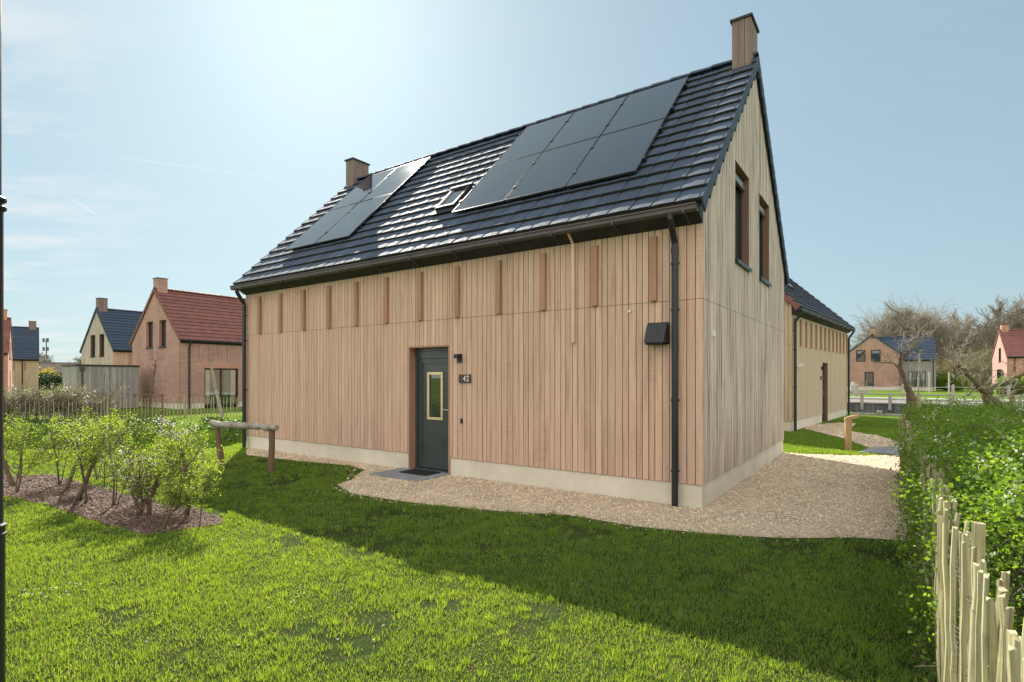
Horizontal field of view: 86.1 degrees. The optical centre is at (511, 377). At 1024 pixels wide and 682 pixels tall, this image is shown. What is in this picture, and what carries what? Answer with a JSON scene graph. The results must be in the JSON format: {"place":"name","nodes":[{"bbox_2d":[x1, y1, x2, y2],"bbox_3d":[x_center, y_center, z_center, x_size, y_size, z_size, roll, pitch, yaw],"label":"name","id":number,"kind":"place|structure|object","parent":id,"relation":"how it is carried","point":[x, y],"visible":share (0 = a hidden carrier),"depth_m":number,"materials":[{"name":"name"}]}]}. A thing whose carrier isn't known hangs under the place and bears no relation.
{"place":"outdoors","nodes":[
{"label":"outdoors","id":0,"kind":"place"},
{"bbox_2d":[2,0,1023,363],"label":"sky","id":1,"kind":"structure","parent":0,"point":[182,142],"materials":[{"name":"blue"}]},
{"bbox_2d":[4,403,1023,681],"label":"grass","id":2,"kind":"structure","parent":0,"point":[270,565],"depth_m":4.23,"materials":[{"name":"green plant"}]},
{"bbox_2d":[0,0,6,681],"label":"lamp post","id":3,"kind":"object","parent":2,"relation":"on","point":[3,524],"visible":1,"depth_m":2.62,"materials":[{"name":"black metal"}]},
{"bbox_2d":[60,416,130,479],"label":"young hawthorn","id":4,"kind":"object","parent":2,"relation":"on","point":[73,422],"visible":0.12,"depth_m":8.81,"materials":[{"name":"green plant"}]},
{"bbox_2d":[85,428,114,486],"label":"young hawthorn","id":5,"kind":"object","parent":2,"relation":"on","point":[105,456],"visible":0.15,"depth_m":8.14,"materials":[{"name":"green plant"}]},
{"bbox_2d":[4,473,222,534],"bbox_3d":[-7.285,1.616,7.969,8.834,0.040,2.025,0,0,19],"label":"bark mulch","id":6,"kind":"object","parent":2,"relation":"on","point":[51,481],"visible":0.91,"depth_m":6.96,"materials":[{"name":"brown wood"}]},
{"bbox_2d":[4,420,29,486],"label":"young hawthorn","id":7,"kind":"object","parent":6,"relation":"on","point":[10,478],"visible":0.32,"depth_m":8.26,"materials":[{"name":"green plant"}]},
{"bbox_2d":[4,413,60,492],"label":"young hawthorn","id":8,"kind":"object","parent":6,"relation":"on","point":[22,451],"visible":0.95,"depth_m":7.81,"materials":[{"name":"green plant"}]},
{"bbox_2d":[34,405,111,483],"bbox_3d":[-6.763,1.054,8.377,0.762,1.238,1.062,0,0,0],"label":"young hawthorn","id":9,"kind":"object","parent":6,"relation":"on","point":[66,439],"visible":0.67,"depth_m":8.25,"materials":[{"name":"green plant"}]},
{"bbox_2d":[47,416,112,503],"bbox_3d":[-5.567,1.082,7.010,0.651,1.178,0.744,0,0,0],"label":"young hawthorn","id":10,"kind":"object","parent":6,"relation":"on","point":[91,459],"visible":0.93,"depth_m":7.04,"materials":[{"name":"green plant"}]},
{"bbox_2d":[64,414,112,489],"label":"young hawthorn","id":11,"kind":"object","parent":6,"relation":"on","point":[68,484],"visible":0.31,"depth_m":8.02,"materials":[{"name":"green plant"}]},
{"bbox_2d":[74,406,136,500],"bbox_3d":[-5.612,1.041,7.540,0.609,1.283,0.868,0,0,-24],"label":"young hawthorn","id":12,"kind":"object","parent":6,"relation":"on","point":[79,495],"visible":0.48,"depth_m":7.39,"materials":[{"name":"green plant"}]},
{"bbox_2d":[76,419,161,505],"bbox_3d":[-5.008,1.094,6.998,0.708,1.157,0.851,0,0,19],"label":"young hawthorn","id":13,"kind":"object","parent":6,"relation":"on","point":[118,436],"visible":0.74,"depth_m":6.95,"materials":[{"name":"green plant"}]},
{"bbox_2d":[94,439,193,514],"bbox_3d":[-4.351,1.217,6.618,0.809,0.913,1.016,0,0,40],"label":"young hawthorn","id":14,"kind":"object","parent":6,"relation":"on","point":[136,482],"visible":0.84,"depth_m":6.44,"materials":[{"name":"green plant"}]},
{"bbox_2d":[135,427,198,501],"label":"young hawthorn","id":15,"kind":"object","parent":6,"relation":"on","point":[152,496],"visible":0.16,"depth_m":7.20,"materials":[{"name":"green plant"}]},
{"bbox_2d":[151,463,206,528],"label":"young hawthorn","id":16,"kind":"object","parent":6,"relation":"on","point":[171,497],"visible":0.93,"depth_m":5.97,"materials":[{"name":"green plant"}]},
{"bbox_2d":[148,413,209,504],"bbox_3d":[-4.256,1.036,7.019,0.764,1.272,0.590,0,0,28],"label":"young hawthorn","id":17,"kind":"object","parent":6,"relation":"on","point":[175,432],"visible":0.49,"depth_m":6.97,"materials":[{"name":"green plant"}]},
{"bbox_2d":[160,437,208,484],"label":"young hawthorn","id":18,"kind":"object","parent":6,"relation":"on","point":[186,456],"visible":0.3,"depth_m":6.80,"materials":[{"name":"green plant"}]},
{"bbox_2d":[149,425,225,514],"bbox_3d":[-3.812,1.123,6.435,0.788,1.116,0.595,0,0,-35],"label":"young hawthorn","id":19,"kind":"object","parent":6,"relation":"on","point":[172,449],"visible":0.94,"depth_m":6.40,"materials":[{"name":"green plant"}]},
{"bbox_2d":[121,427,165,489],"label":"young hawthorn","id":20,"kind":"object","parent":2,"relation":"on","point":[150,446],"visible":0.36,"depth_m":7.74,"materials":[{"name":"green plant"}]},
{"bbox_2d":[182,458,223,527],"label":"young hawthorn","id":21,"kind":"object","parent":2,"relation":"on","point":[211,470],"visible":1,"depth_m":5.87,"materials":[{"name":"green plant"}]},
{"bbox_2d":[209,420,278,472],"bbox_3d":[-4.773,1.243,9.735,1.623,0.922,0.151,0,0,25],"label":"hitching rail","id":22,"kind":"object","parent":2,"relation":"on","point":[270,428],"visible":0.97,"depth_m":9.62,"materials":[{"name":"wood"}]},
{"bbox_2d":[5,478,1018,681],"bbox_3d":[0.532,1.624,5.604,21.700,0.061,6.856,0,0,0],"label":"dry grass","id":23,"kind":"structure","parent":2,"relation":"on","point":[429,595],"depth_m":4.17,"materials":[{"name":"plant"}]},
{"bbox_2d":[897,472,1023,681],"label":"bark mulch","id":24,"kind":"object","parent":2,"relation":"on","point":[921,631],"visible":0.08,"depth_m":3.61,"materials":[{"name":"brown wood"}]},
{"bbox_2d":[898,414,1023,681],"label":"picket fence","id":25,"kind":"object","parent":2,"relation":"on","point":[984,617],"visible":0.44,"depth_m":2.14,"materials":[{"name":"wood"}]},
{"bbox_2d":[4,383,1023,455],"bbox_3d":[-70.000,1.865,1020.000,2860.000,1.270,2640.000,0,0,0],"label":"ground","id":26,"kind":"structure","parent":0,"point":[211,433],"depth_m":19.07,"materials":[{"name":"green plant"}]},
{"bbox_2d":[4,396,5,420],"bbox_3d":[-18.996,1.200,20.397,0.222,1.002,0.225,0,0,0],"label":"fence post","id":27,"kind":"object","parent":26,"relation":"on","point":[4,408],"visible":0.38,"depth_m":20.41,"materials":[{"name":"brown wood"}]},
{"bbox_2d":[4,309,13,394],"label":"brick house","id":28,"kind":"structure","parent":26,"relation":"on","point":[8,346],"depth_m":47.41,"materials":[{"name":"brick"}]},
{"bbox_2d":[12,321,38,393],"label":"timber house","id":29,"kind":"structure","parent":26,"relation":"on","point":[25,358],"depth_m":54.84,"materials":[{"name":"wood"}]},
{"bbox_2d":[42,338,48,358],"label":"antenna mast","id":30,"kind":"object","parent":26,"relation":"on","point":[47,348],"visible":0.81,"depth_m":199.65,"materials":[{"name":"grey metal"}]},
{"bbox_2d":[5,399,87,419],"bbox_3d":[-19.440,1.248,20.692,6.243,0.905,0.186,0,0,-10],"label":"picket fence","id":31,"kind":"object","parent":26,"relation":"on","point":[29,414],"visible":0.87,"depth_m":20.96,"materials":[{"name":"wood"}]},
{"bbox_2d":[39,351,53,361],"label":"bare tree","id":32,"kind":"object","parent":26,"relation":"on","point":[43,356],"visible":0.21,"depth_m":159.00,"materials":[{"name":"plant"}]},
{"bbox_2d":[40,355,53,361],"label":"bare tree","id":33,"kind":"object","parent":26,"relation":"on","point":[44,359],"visible":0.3,"depth_m":148.10,"materials":[{"name":"plant"}]},
{"bbox_2d":[38,366,59,375],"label":"yellow bush","id":34,"kind":"object","parent":26,"relation":"on","point":[46,370],"visible":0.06,"depth_m":78.56,"materials":[{"name":"yellow plant"}]},
{"bbox_2d":[38,369,61,389],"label":"dark hedge","id":35,"kind":"object","parent":26,"relation":"on","point":[44,378],"visible":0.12,"depth_m":73.16,"materials":[{"name":"green plant"}]},
{"bbox_2d":[38,362,76,373],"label":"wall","id":36,"kind":"structure","parent":26,"relation":"on","point":[57,366],"depth_m":132.87,"materials":[{"name":"beige brick"}]},
{"bbox_2d":[4,380,128,420],"bbox_3d":[-19.384,0.954,21.519,7.589,2.038,2.643,0,0,-9],"label":"blossoming hedge","id":37,"kind":"object","parent":26,"relation":"on","point":[58,395],"visible":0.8,"depth_m":21.47,"materials":[{"name":"green plant"}]},
{"bbox_2d":[69,357,81,364],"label":"bare tree","id":38,"kind":"object","parent":26,"relation":"on","point":[80,360],"visible":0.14,"depth_m":117.33,"materials":[{"name":"plant"}]},
{"bbox_2d":[61,364,139,409],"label":"garden shed","id":39,"kind":"structure","parent":26,"relation":"on","point":[101,376],"depth_m":28.41,"materials":[{"name":"grey wood"}]},
{"bbox_2d":[79,298,142,364],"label":"timber house","id":40,"kind":"structure","parent":26,"relation":"on","point":[108,336],"depth_m":40.23,"materials":[{"name":"timber cladding"},{"name":"dark roof tile"},{"name":"black metal"}]},
{"bbox_2d":[90,335,94,356],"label":"window","id":41,"kind":"structure","parent":40,"relation":"in","point":[92,337],"depth_m":41.05,"materials":[{"name":"black glass"}]},
{"bbox_2d":[98,334,103,356],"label":"window","id":42,"kind":"structure","parent":40,"relation":"in","point":[101,336],"depth_m":40.08,"materials":[{"name":"black glass"}]},
{"bbox_2d":[4,415,241,450],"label":"ditch weeds","id":43,"kind":"object","parent":26,"relation":"on","point":[152,421],"visible":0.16,"depth_m":19.07,"materials":[{"name":"green plant"}]},
{"bbox_2d":[132,394,163,416],"bbox_3d":[-15.115,1.185,22.797,1.303,1.032,0.100,0,0,0],"label":"support frame","id":44,"kind":"object","parent":26,"relation":"on","point":[162,395],"visible":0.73,"depth_m":22.78,"materials":[{"name":"brown wood"}]},
{"bbox_2d":[140,351,167,416],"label":"young tree","id":45,"kind":"object","parent":26,"relation":"on","point":[151,386],"visible":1,"depth_m":22.35,"materials":[{"name":"brown plant"}]},
{"bbox_2d":[92,396,241,418],"bbox_3d":[-12.790,1.220,22.812,7.678,0.961,0.323,0,0,-24],"label":"picket fence","id":46,"kind":"object","parent":26,"relation":"on","point":[167,411],"visible":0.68,"depth_m":22.45,"materials":[{"name":"wood"}]},
{"bbox_2d":[129,277,245,408],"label":"brick house","id":47,"kind":"structure","parent":26,"relation":"on","point":[186,337],"depth_m":30.08,"materials":[{"name":"brick"}]},
{"bbox_2d":[145,321,152,348],"bbox_3d":[-20.091,-2.355,30.502,0.890,1.519,0.245,0,0,35],"label":"window","id":48,"kind":"structure","parent":47,"relation":"in","point":[149,325],"depth_m":30.73,"materials":[{"name":"black metal"}]},
{"bbox_2d":[158,320,165,347],"bbox_3d":[-18.778,-2.355,29.589,0.890,1.519,0.245,0,0,35],"label":"window","id":49,"kind":"structure","parent":47,"relation":"in","point":[162,323],"depth_m":29.82,"materials":[{"name":"black metal"}]},
{"bbox_2d":[204,368,237,406],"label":"window","id":50,"kind":"structure","parent":47,"relation":"in","point":[221,374],"depth_m":30.54,"materials":[{"name":"beige glass"}]},
{"bbox_2d":[209,362,223,416],"bbox_3d":[-12.387,0.540,22.991,0.680,2.363,0.156,0,0,10],"label":"leaning pole","id":51,"kind":"object","parent":26,"relation":"on","point":[216,393],"visible":0.93,"depth_m":22.95,"materials":[{"name":"beige wood"}]},
{"bbox_2d":[784,278,854,430],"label":"timber house","id":52,"kind":"structure","parent":26,"relation":"on","point":[816,344],"depth_m":19.13,"materials":[{"name":"wood"}]},
{"bbox_2d":[844,414,859,450],"bbox_3d":[7.691,1.262,12.398,0.290,0.875,0.110,0,0,20],"label":"marker post","id":53,"kind":"object","parent":26,"relation":"on","point":[848,432],"visible":0.82,"depth_m":12.38,"materials":[{"name":"brown wood"}]},
{"bbox_2d":[847,382,867,392],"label":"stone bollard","id":54,"kind":"object","parent":26,"relation":"on","point":[852,390],"visible":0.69,"depth_m":52.88,"materials":[{"name":"beige stone"}]},
{"bbox_2d":[860,447,898,454],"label":"paving","id":55,"kind":"structure","parent":26,"relation":"on","point":[882,450],"depth_m":12.16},
{"bbox_2d":[847,411,929,416],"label":"mooring beam","id":56,"kind":"structure","parent":26,"relation":"on","point":[878,413],"depth_m":23.56,"materials":[{"name":"grey wood"}]},
{"bbox_2d":[847,327,936,390],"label":"brick house","id":57,"kind":"structure","parent":26,"relation":"on","point":[865,370],"depth_m":66.63,"materials":[{"name":"brick"}]},
{"bbox_2d":[856,350,865,361],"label":"window","id":58,"kind":"structure","parent":57,"relation":"in","point":[860,355],"depth_m":67.95,"materials":[{"name":"grey glass"}]},
{"bbox_2d":[864,372,873,387],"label":"window","id":59,"kind":"structure","parent":57,"relation":"in","point":[869,376],"depth_m":67.43,"materials":[{"name":"grey glass"}]},
{"bbox_2d":[871,350,880,361],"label":"window","id":60,"kind":"structure","parent":57,"relation":"in","point":[875,356],"depth_m":67.06,"materials":[{"name":"grey glass"}]},
{"bbox_2d":[908,372,925,387],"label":"window","id":61,"kind":"structure","parent":57,"relation":"in","point":[921,382],"depth_m":65.17,"materials":[{"name":"grey glass"}]},
{"bbox_2d":[876,300,914,325],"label":"bare tree","id":62,"kind":"object","parent":26,"relation":"on","point":[887,306],"visible":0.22,"depth_m":85.12,"materials":[{"name":"plant"}]},
{"bbox_2d":[856,313,940,423],"bbox_3d":[9.236,0.053,13.004,2.035,3.205,1.106,0,0,0],"label":"knotted tree","id":63,"kind":"object","parent":26,"relation":"on","point":[910,393],"visible":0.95,"depth_m":12.98,"materials":[{"name":"brown plant"}]},
{"bbox_2d":[847,293,985,366],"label":"round tree","id":64,"kind":"object","parent":26,"relation":"on","point":[893,328],"visible":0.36,"depth_m":82.13,"materials":[{"name":"plant"}]},
{"bbox_2d":[908,349,925,392],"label":"young tree","id":65,"kind":"object","parent":26,"relation":"on","point":[919,370],"visible":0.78,"depth_m":55.91,"materials":[{"name":"plant"}]},
{"bbox_2d":[850,341,993,385],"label":"understorey","id":66,"kind":"object","parent":26,"relation":"on","point":[981,357],"visible":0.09,"depth_m":86.09,"materials":[{"name":"brown plant"}]},
{"bbox_2d":[928,372,930,392],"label":"tree stake","id":67,"kind":"object","parent":26,"relation":"on","point":[929,381],"visible":1,"depth_m":55.44,"materials":[{"name":"beige wood"}]},
{"bbox_2d":[847,384,1012,400],"bbox_3d":[27.194,0.830,28.279,30.040,0.900,0.140,0,0,41],"label":"rope fence","id":68,"kind":"object","parent":26,"relation":"on","point":[902,390],"visible":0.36,"depth_m":31.16,"materials":[{"name":"grey wood"}]},
{"bbox_2d":[847,402,1023,414],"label":"quay wall","id":69,"kind":"structure","parent":26,"relation":"on","point":[871,407],"depth_m":26.19,"materials":[{"name":"grey wood"}]},
{"bbox_2d":[847,392,1023,413],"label":"quay railing","id":70,"kind":"object","parent":69,"relation":"on","point":[862,398],"visible":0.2,"depth_m":25.51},
{"bbox_2d":[936,372,959,388],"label":"dark hedge","id":71,"kind":"object","parent":26,"relation":"on","point":[941,375],"visible":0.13,"depth_m":73.58,"materials":[{"name":"green plant"}]},
{"bbox_2d":[938,323,958,365],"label":"bare tree","id":72,"kind":"object","parent":26,"relation":"on","point":[944,345],"visible":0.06,"depth_m":94.01,"materials":[{"name":"brown plant"}]},
{"bbox_2d":[948,372,949,392],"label":"tree stake","id":73,"kind":"object","parent":26,"relation":"on","point":[948,382],"visible":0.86,"depth_m":55.90,"materials":[{"name":"beige wood"}]},
{"bbox_2d":[936,374,969,390],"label":"green bush","id":74,"kind":"object","parent":26,"relation":"on","point":[943,381],"visible":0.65,"depth_m":65.42,"materials":[{"name":"green plant"}]},
{"bbox_2d":[883,395,1023,681],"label":"hedge","id":75,"kind":"object","parent":26,"relation":"on","point":[993,497],"visible":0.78,"depth_m":3.51,"materials":[{"name":"green plant"}]},
{"bbox_2d":[945,307,981,359],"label":"bare tree","id":76,"kind":"object","parent":26,"relation":"on","point":[967,324],"visible":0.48,"depth_m":91.71,"materials":[{"name":"brown plant"}]},
{"bbox_2d":[936,356,991,388],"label":"catkin thicket","id":77,"kind":"object","parent":26,"relation":"on","point":[941,368],"visible":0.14,"depth_m":76.30,"materials":[{"name":"beige plant"}]},
{"bbox_2d":[949,312,981,358],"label":"bare tree","id":78,"kind":"object","parent":26,"relation":"on","point":[972,317],"visible":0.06,"depth_m":107.99,"materials":[{"name":"brown plant"}]},
{"bbox_2d":[956,325,983,385],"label":"bare tree","id":79,"kind":"object","parent":26,"relation":"on","point":[970,340],"visible":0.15,"depth_m":101.58,"materials":[{"name":"plant"}]},
{"bbox_2d":[931,331,1023,411],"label":"gnarled tree","id":80,"kind":"object","parent":26,"relation":"on","point":[986,392],"visible":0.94,"depth_m":9.57,"materials":[{"name":"brown plant"}]},
{"bbox_2d":[963,312,1001,384],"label":"bare tree","id":81,"kind":"object","parent":26,"relation":"on","point":[978,334],"visible":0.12,"depth_m":99.21,"materials":[{"name":"brown plant"}]},
{"bbox_2d":[972,316,997,385],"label":"bare tree","id":82,"kind":"object","parent":26,"relation":"on","point":[979,338],"visible":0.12,"depth_m":94.05,"materials":[{"name":"brown plant"}]},
{"bbox_2d":[973,293,1023,355],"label":"bare tree","id":83,"kind":"object","parent":26,"relation":"on","point":[991,333],"visible":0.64,"depth_m":87.71,"materials":[{"name":"plant"}]},
{"bbox_2d":[989,308,1023,338],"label":"bare tree","id":84,"kind":"object","parent":26,"relation":"on","point":[1013,322],"visible":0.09,"depth_m":88.16,"materials":[{"name":"plant"}]},
{"bbox_2d":[991,324,1023,383],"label":"brick house","id":85,"kind":"structure","parent":26,"relation":"on","point":[1009,346],"depth_m":59.41,"materials":[{"name":"brick"}]},
{"bbox_2d":[997,369,1000,381],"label":"window","id":86,"kind":"structure","parent":85,"relation":"in","point":[998,373],"depth_m":61.28,"materials":[{"name":"black glass"}]},
{"bbox_2d":[992,295,1023,328],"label":"bare tree","id":87,"kind":"object","parent":26,"relation":"on","point":[1019,305],"visible":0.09,"depth_m":93.58,"materials":[{"name":"plant"}]},
{"bbox_2d":[994,375,1023,394],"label":"green bush","id":88,"kind":"object","parent":26,"relation":"on","point":[1020,392],"visible":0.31,"depth_m":49.05,"materials":[{"name":"green plant"}]},
{"bbox_2d":[999,298,1023,328],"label":"bare tree","id":89,"kind":"object","parent":26,"relation":"on","point":[1020,325],"visible":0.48,"depth_m":87.32,"materials":[{"name":"plant"}]},
{"bbox_2d":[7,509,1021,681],"bbox_3d":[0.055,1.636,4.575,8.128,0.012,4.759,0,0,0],"label":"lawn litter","id":90,"kind":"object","parent":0,"point":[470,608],"visible":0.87,"depth_m":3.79,"materials":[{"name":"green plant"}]},
{"bbox_2d":[246,446,912,541],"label":"gravel path","id":91,"kind":"structure","parent":0,"point":[606,505],"depth_m":7.20,"materials":[{"name":"beige gravel"}]},
{"bbox_2d":[369,468,449,481],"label":"paving","id":92,"kind":"structure","parent":91,"relation":"on","point":[395,473],"depth_m":9.07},
{"bbox_2d":[399,469,440,475],"bbox_3d":[-1.566,1.613,9.334,0.614,0.015,0.370,0,0,35],"label":"door mat","id":93,"kind":"object","parent":92,"relation":"on","point":[420,472],"depth_m":9.28,"materials":[{"name":"rubber"}]},
{"bbox_2d":[230,12,789,507],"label":"timber house","id":94,"kind":"structure","parent":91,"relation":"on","point":[588,298],"depth_m":8.88,"materials":[{"name":"wood"}]},
{"bbox_2d":[419,358,447,469],"bbox_3d":[-1.359,0.635,9.644,0.796,1.940,0.115,0,0,35],"label":"door","id":95,"kind":"structure","parent":94,"relation":"in","point":[433,373],"depth_m":9.69,"materials":[{"name":"paint"}]},
{"bbox_2d":[735,160,751,272],"bbox_3d":[3.577,-2.510,8.680,0.230,1.569,1.010,0,0,35],"label":"window","id":96,"kind":"structure","parent":94,"relation":"in","point":[741,179],"depth_m":9.05,"materials":[{"name":"black glass"}]},
{"bbox_2d":[759,193,771,286],"bbox_3d":[4.603,-2.510,10.153,0.230,1.569,0.980,0,0,35],"label":"window","id":97,"kind":"structure","parent":94,"relation":"in","point":[763,206],"depth_m":10.52,"materials":[{"name":"black metal"}]},
{"bbox_2d":[804,422,898,446],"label":"gravel path","id":98,"kind":"structure","parent":0,"point":[829,428],"depth_m":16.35,"materials":[{"name":"beige gravel"}]},
{"bbox_2d":[847,398,1023,405],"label":"road","id":99,"kind":"structure","parent":0,"point":[873,400],"depth_m":27.40,"materials":[{"name":"grey asphalt"}]},
{"bbox_2d":[868,397,1023,400],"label":"pavement","id":100,"kind":"structure","parent":0,"point":[923,398],"depth_m":30.53,"materials":[{"name":"grey concrete"}]}
]}

